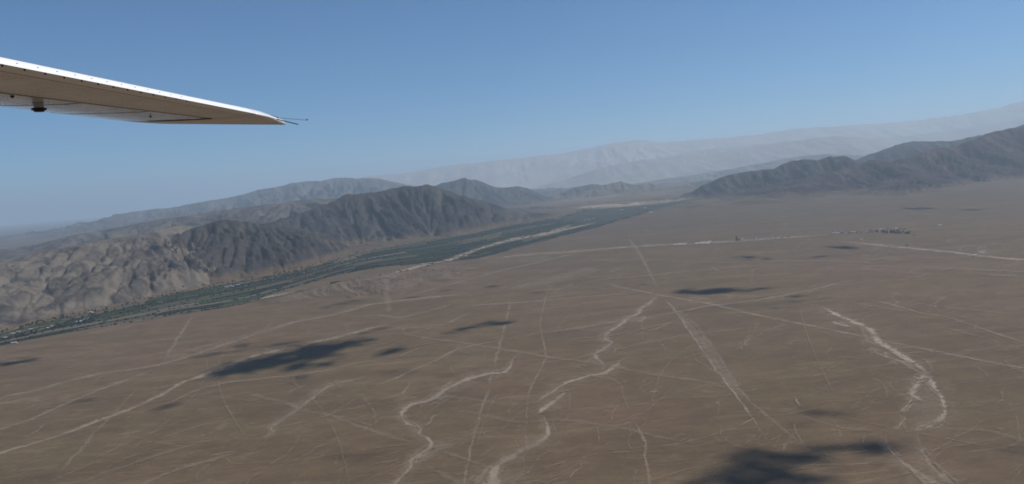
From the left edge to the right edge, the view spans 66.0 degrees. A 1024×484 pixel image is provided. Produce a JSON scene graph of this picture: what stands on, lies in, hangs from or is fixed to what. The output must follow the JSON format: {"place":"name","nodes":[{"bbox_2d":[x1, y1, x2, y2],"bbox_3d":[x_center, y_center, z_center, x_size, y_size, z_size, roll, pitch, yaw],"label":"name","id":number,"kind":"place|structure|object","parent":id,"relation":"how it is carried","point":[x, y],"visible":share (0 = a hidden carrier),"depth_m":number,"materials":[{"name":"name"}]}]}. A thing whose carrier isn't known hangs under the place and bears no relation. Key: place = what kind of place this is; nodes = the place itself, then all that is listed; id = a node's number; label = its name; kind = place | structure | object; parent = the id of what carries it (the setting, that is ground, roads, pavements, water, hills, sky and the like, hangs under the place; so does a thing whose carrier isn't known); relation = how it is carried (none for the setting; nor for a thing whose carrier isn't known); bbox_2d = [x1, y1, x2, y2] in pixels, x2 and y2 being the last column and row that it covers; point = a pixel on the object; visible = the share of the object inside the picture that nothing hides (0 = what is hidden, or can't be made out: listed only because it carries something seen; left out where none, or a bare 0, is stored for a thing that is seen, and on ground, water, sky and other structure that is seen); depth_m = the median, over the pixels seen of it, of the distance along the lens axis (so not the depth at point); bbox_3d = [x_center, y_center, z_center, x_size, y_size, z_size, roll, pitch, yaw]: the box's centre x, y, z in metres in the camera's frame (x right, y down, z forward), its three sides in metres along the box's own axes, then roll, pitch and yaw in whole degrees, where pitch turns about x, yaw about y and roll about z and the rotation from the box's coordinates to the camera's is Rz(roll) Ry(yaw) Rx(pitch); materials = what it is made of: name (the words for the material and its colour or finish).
{"place":"outdoors","nodes":[
{"label":"outdoors","id":0,"kind":"place"},
{"bbox_2d":[1,379,127,428],"bbox_3d":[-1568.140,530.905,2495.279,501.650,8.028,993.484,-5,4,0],"label":"dirt track","id":1,"kind":"structure","parent":0,"point":[73,400],"depth_m":2522.69,"materials":[{"name":"beige soil"}]},
{"bbox_2d":[0,225,238,328],"bbox_3d":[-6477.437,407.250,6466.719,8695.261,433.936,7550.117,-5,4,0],"label":"badland hills","id":2,"kind":"structure","parent":0,"point":[70,279],"depth_m":5892.90,"materials":[{"name":"grey stone"}]},
{"bbox_2d":[0,57,307,124],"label":"aircraft wing","id":3,"kind":"structure","parent":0,"point":[32,87],"depth_m":5.32,"materials":[{"name":"white metal"}]},
{"bbox_2d":[0,326,379,453],"bbox_3d":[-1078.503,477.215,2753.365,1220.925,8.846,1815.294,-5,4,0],"label":"dirt track","id":4,"kind":"structure","parent":0,"point":[200,376],"depth_m":2749.46,"materials":[{"name":"beige soil"}]},
{"bbox_2d":[9,296,440,395],"bbox_3d":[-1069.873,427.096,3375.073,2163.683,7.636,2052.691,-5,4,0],"label":"dirt track","id":5,"kind":"structure","parent":0,"point":[242,337],"depth_m":3536.08,"materials":[{"name":"beige soil"}]},
{"bbox_2d":[121,219,389,285],"bbox_3d":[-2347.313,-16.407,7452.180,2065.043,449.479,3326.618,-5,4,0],"label":"dark hill","id":6,"kind":"structure","parent":0,"point":[236,249],"depth_m":6984.30,"materials":[{"name":"grey stone"}]},
{"bbox_2d":[0,178,574,241],"bbox_3d":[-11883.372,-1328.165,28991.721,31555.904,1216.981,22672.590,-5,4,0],"label":"hazy ridge","id":7,"kind":"structure","parent":0,"point":[334,188],"depth_m":26426.41,"materials":[{"name":"grey stone"}]},
{"bbox_2d":[0,198,580,259],"bbox_3d":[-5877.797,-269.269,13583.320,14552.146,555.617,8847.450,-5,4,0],"label":"rugged ridge","id":8,"kind":"structure","parent":0,"point":[264,213],"depth_m":12717.63,"materials":[{"name":"grey stone"}]},
{"bbox_2d":[0,198,698,344],"bbox_3d":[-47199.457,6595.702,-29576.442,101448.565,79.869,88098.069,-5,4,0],"label":"valley floor","id":9,"kind":"structure","parent":0,"point":[605,215],"depth_m":6658.16,"materials":[{"name":"green plant"}]},
{"bbox_2d":[246,291,294,302],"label":"river bed","id":10,"kind":"object","parent":9,"relation":"in","point":[273,296],"visible":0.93,"depth_m":4894.27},
{"bbox_2d":[0,206,645,345],"bbox_3d":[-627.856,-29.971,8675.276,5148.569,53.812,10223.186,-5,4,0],"label":"hedgerow trees","id":11,"kind":"object","parent":9,"relation":"on","point":[66,316],"visible":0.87,"depth_m":5872.15,"materials":[{"name":"green plant"}]},
{"bbox_2d":[389,223,592,273],"bbox_3d":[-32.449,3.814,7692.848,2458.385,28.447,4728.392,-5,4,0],"label":"river bed","id":12,"kind":"object","parent":9,"relation":"in","point":[518,238],"visible":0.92,"depth_m":7387.15,"materials":[{"name":"grey sand"}]},
{"bbox_2d":[572,196,698,209],"bbox_3d":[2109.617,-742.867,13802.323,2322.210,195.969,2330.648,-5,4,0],"label":"sandy strip","id":13,"kind":"object","parent":9,"relation":"on","point":[635,203],"visible":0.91,"depth_m":13605.99,"materials":[{"name":"beige sand"}]},
{"bbox_2d":[256,265,481,302],"bbox_3d":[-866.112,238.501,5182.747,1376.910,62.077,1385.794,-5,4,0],"label":"gullied bluff","id":14,"kind":"structure","parent":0,"point":[387,283],"depth_m":4876.99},
{"bbox_2d":[264,184,560,244],"bbox_3d":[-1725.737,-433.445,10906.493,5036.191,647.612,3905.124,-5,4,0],"label":"dark ridge","id":15,"kind":"structure","parent":0,"point":[403,212],"depth_m":10419.31,"materials":[{"name":"grey stone"}]},
{"bbox_2d":[435,178,560,207],"bbox_3d":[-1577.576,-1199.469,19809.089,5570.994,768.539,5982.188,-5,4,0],"label":"grey hill","id":16,"kind":"structure","parent":0,"point":[506,196],"depth_m":19334.43,"materials":[{"name":"grey stone"}]},
{"bbox_2d":[0,177,1023,483],"bbox_3d":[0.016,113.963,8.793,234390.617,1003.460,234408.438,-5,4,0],"label":"desert plain","id":17,"kind":"structure","parent":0,"point":[692,419],"depth_m":2557.24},
{"bbox_2d":[167,319,190,351],"bbox_3d":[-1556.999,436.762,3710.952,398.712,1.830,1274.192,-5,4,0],"label":"geoglyph line","id":18,"kind":"object","parent":17,"relation":"on","point":[178,337],"visible":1,"depth_m":3637.78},
{"bbox_2d":[270,380,351,432],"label":"dry gully","id":19,"kind":"object","parent":17,"relation":"in","point":[313,397],"visible":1,"depth_m":2333.18,"materials":[{"name":"beige sand"}]},
{"bbox_2d":[386,343,482,381],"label":"geoglyph line","id":20,"kind":"object","parent":17,"relation":"on","point":[434,360],"visible":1,"depth_m":2762.01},
{"bbox_2d":[393,359,513,483],"bbox_3d":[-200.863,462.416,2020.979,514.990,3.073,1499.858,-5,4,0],"label":"dry gully","id":21,"kind":"object","parent":17,"relation":"in","point":[428,439],"visible":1,"depth_m":2210.89,"materials":[{"name":"beige sand"}]},
{"bbox_2d":[463,305,510,482],"bbox_3d":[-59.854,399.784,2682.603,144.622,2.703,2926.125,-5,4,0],"label":"geoglyph line","id":22,"kind":"object","parent":17,"relation":"on","point":[483,403],"visible":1,"depth_m":2201.29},
{"bbox_2d":[482,419,550,483],"bbox_3d":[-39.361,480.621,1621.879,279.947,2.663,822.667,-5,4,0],"label":"dry gully","id":23,"kind":"object","parent":17,"relation":"attached to","point":[493,475],"visible":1,"depth_m":1709.38,"materials":[{"name":"beige sand"}]},
{"bbox_2d":[528,299,546,392],"bbox_3d":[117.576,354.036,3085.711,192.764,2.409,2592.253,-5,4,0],"label":"geoglyph line","id":24,"kind":"object","parent":17,"relation":"on","point":[543,343],"visible":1,"depth_m":2650.57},
{"bbox_2d":[538,362,619,400],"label":"dry gully","id":25,"kind":"structure","parent":17,"relation":"attached to","point":[602,373],"depth_m":2350.78,"materials":[{"name":"beige sand"}]},
{"bbox_2d":[192,269,1000,476],"bbox_3d":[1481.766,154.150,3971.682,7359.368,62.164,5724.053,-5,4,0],"label":"faint tracks","id":26,"kind":"object","parent":17,"relation":"on","point":[797,402],"visible":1,"depth_m":2138.70},
{"bbox_2d":[593,298,654,365],"bbox_3d":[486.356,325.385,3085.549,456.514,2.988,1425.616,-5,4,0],"label":"dry gully","id":27,"kind":"object","parent":17,"relation":"attached to","point":[624,320],"visible":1,"depth_m":3059.59,"materials":[{"name":"grey sand"}]},
{"bbox_2d":[638,428,649,482],"bbox_3d":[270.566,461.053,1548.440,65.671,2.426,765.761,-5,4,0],"label":"geoglyph line","id":28,"kind":"object","parent":17,"relation":"on","point":[643,438],"visible":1,"depth_m":1659.45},
{"bbox_2d":[558,283,836,330],"bbox_3d":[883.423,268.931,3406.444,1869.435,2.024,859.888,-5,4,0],"label":"geoglyph line","id":29,"kind":"object","parent":17,"relation":"on","point":[701,307],"visible":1,"depth_m":3386.44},
{"bbox_2d":[695,241,710,243],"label":"walled yard","id":30,"kind":"structure","parent":17,"relation":"on","point":[703,242],"depth_m":6146.63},
{"bbox_2d":[685,321,732,384],"bbox_3d":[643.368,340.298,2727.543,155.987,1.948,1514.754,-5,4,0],"label":"geoglyph trapezoid","id":31,"kind":"object","parent":17,"relation":"on","point":[714,360],"visible":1,"depth_m":2423.04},
{"bbox_2d":[668,302,756,424],"bbox_3d":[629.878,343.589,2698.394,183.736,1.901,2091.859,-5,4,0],"label":"geoglyph line","id":32,"kind":"object","parent":17,"relation":"on","point":[725,382],"visible":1,"depth_m":2394.53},
{"bbox_2d":[617,286,1023,367],"bbox_3d":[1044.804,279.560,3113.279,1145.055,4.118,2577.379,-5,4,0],"label":"geoglyph line","id":33,"kind":"object","parent":17,"relation":"on","point":[821,327],"visible":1,"depth_m":2850.43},
{"bbox_2d":[825,309,925,369],"bbox_3d":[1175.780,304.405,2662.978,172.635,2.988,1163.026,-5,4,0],"label":"dry wash","id":34,"kind":"object","parent":17,"relation":"attached to","point":[885,345],"visible":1,"depth_m":2527.07},
{"bbox_2d":[901,399,913,411],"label":"dry wash","id":35,"kind":"object","parent":17,"relation":"attached to","point":[907,406],"visible":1,"depth_m":1843.77},
{"bbox_2d":[888,446,937,483],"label":"dry wash","id":36,"kind":"object","parent":17,"relation":"attached to","point":[908,466],"visible":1,"depth_m":1481.58},
{"bbox_2d":[907,375,925,399],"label":"dry wash","id":37,"kind":"object","parent":17,"relation":"attached to","point":[912,390],"visible":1,"depth_m":1979.18},
{"bbox_2d":[916,378,946,430],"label":"dry wash","id":38,"kind":"object","parent":17,"relation":"attached to","point":[944,414],"visible":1,"depth_m":1830.84},
{"bbox_2d":[921,451,953,483],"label":"dry wash","id":39,"kind":"object","parent":17,"relation":"attached to","point":[940,475],"visible":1,"depth_m":1478.32},
{"bbox_2d":[882,302,1017,340],"bbox_3d":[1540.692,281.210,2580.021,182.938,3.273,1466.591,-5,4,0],"label":"geoglyph line","id":40,"kind":"object","parent":17,"relation":"on","point":[933,314],"visible":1,"depth_m":2843.70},
{"bbox_2d":[0,0,1023,225],"label":"sky","id":41,"kind":"structure","parent":0,"point":[382,87],"materials":[{"name":"blue"}]},
{"bbox_2d":[538,393,564,412],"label":"dry riverbed","id":42,"kind":"structure","parent":0,"point":[546,406],"depth_m":2100.43,"materials":[{"name":"beige sand"}]},
{"bbox_2d":[554,190,682,202],"bbox_3d":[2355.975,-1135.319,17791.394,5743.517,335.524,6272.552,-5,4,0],"label":"sandy strip","id":43,"kind":"object","parent":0,"point":[614,196],"visible":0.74,"depth_m":18331.47,"materials":[{"name":"beige sand"}]},
{"bbox_2d":[543,180,713,199],"bbox_3d":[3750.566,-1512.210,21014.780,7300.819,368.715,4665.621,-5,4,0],"label":"hills","id":44,"kind":"structure","parent":0,"point":[615,188],"depth_m":19983.61,"materials":[{"name":"grey stone"}]},
{"bbox_2d":[502,235,812,257],"bbox_3d":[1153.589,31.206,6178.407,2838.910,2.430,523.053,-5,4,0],"label":"road","id":45,"kind":"structure","parent":0,"point":[644,245],"depth_m":6258.56,"materials":[{"name":"grey asphalt"}]},
{"bbox_2d":[358,101,1023,188],"bbox_3d":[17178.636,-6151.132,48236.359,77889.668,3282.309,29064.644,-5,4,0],"label":"mountains","id":46,"kind":"structure","parent":0,"point":[532,172],"depth_m":47372.25,"materials":[{"name":"grey stone"}]},
{"bbox_2d":[530,136,901,188],"bbox_3d":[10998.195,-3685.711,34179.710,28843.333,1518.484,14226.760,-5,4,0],"label":"hazy mountains","id":47,"kind":"structure","parent":0,"point":[641,171],"depth_m":34428.58,"materials":[{"name":"grey stone"}]},
{"bbox_2d":[619,156,863,203],"bbox_3d":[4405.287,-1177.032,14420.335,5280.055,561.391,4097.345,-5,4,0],"label":"slate mountain","id":48,"kind":"structure","parent":0,"point":[741,182],"depth_m":13297.92,"materials":[{"name":"grey stone"}]},
{"bbox_2d":[633,154,863,185],"bbox_3d":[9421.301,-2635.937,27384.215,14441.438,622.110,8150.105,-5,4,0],"label":"hazy slope","id":49,"kind":"structure","parent":0,"point":[714,175],"depth_m":27333.53,"materials":[{"name":"grey stone"}]},
{"bbox_2d":[638,119,1023,160],"bbox_3d":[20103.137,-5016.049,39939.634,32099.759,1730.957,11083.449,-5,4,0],"label":"pale mountains","id":50,"kind":"structure","parent":0,"point":[954,134],"depth_m":42068.10,"materials":[{"name":"grey stone"}]},
{"bbox_2d":[672,126,1023,208],"bbox_3d":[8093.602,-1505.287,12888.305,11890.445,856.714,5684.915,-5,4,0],"label":"brown mountain","id":51,"kind":"structure","parent":0,"point":[999,155],"depth_m":11830.61,"materials":[{"name":"stone"}]},
{"bbox_2d":[849,242,1023,259],"bbox_3d":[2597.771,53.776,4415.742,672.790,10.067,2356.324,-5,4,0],"label":"road","id":52,"kind":"structure","parent":0,"point":[968,254],"depth_m":4510.46,"materials":[{"name":"grey asphalt"}]},
{"bbox_2d":[855,124,1023,161],"bbox_3d":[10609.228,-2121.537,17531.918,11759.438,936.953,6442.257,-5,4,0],"label":"back mountain","id":53,"kind":"structure","parent":0,"point":[900,151],"depth_m":16251.02,"materials":[{"name":"grey stone"}]}
]}

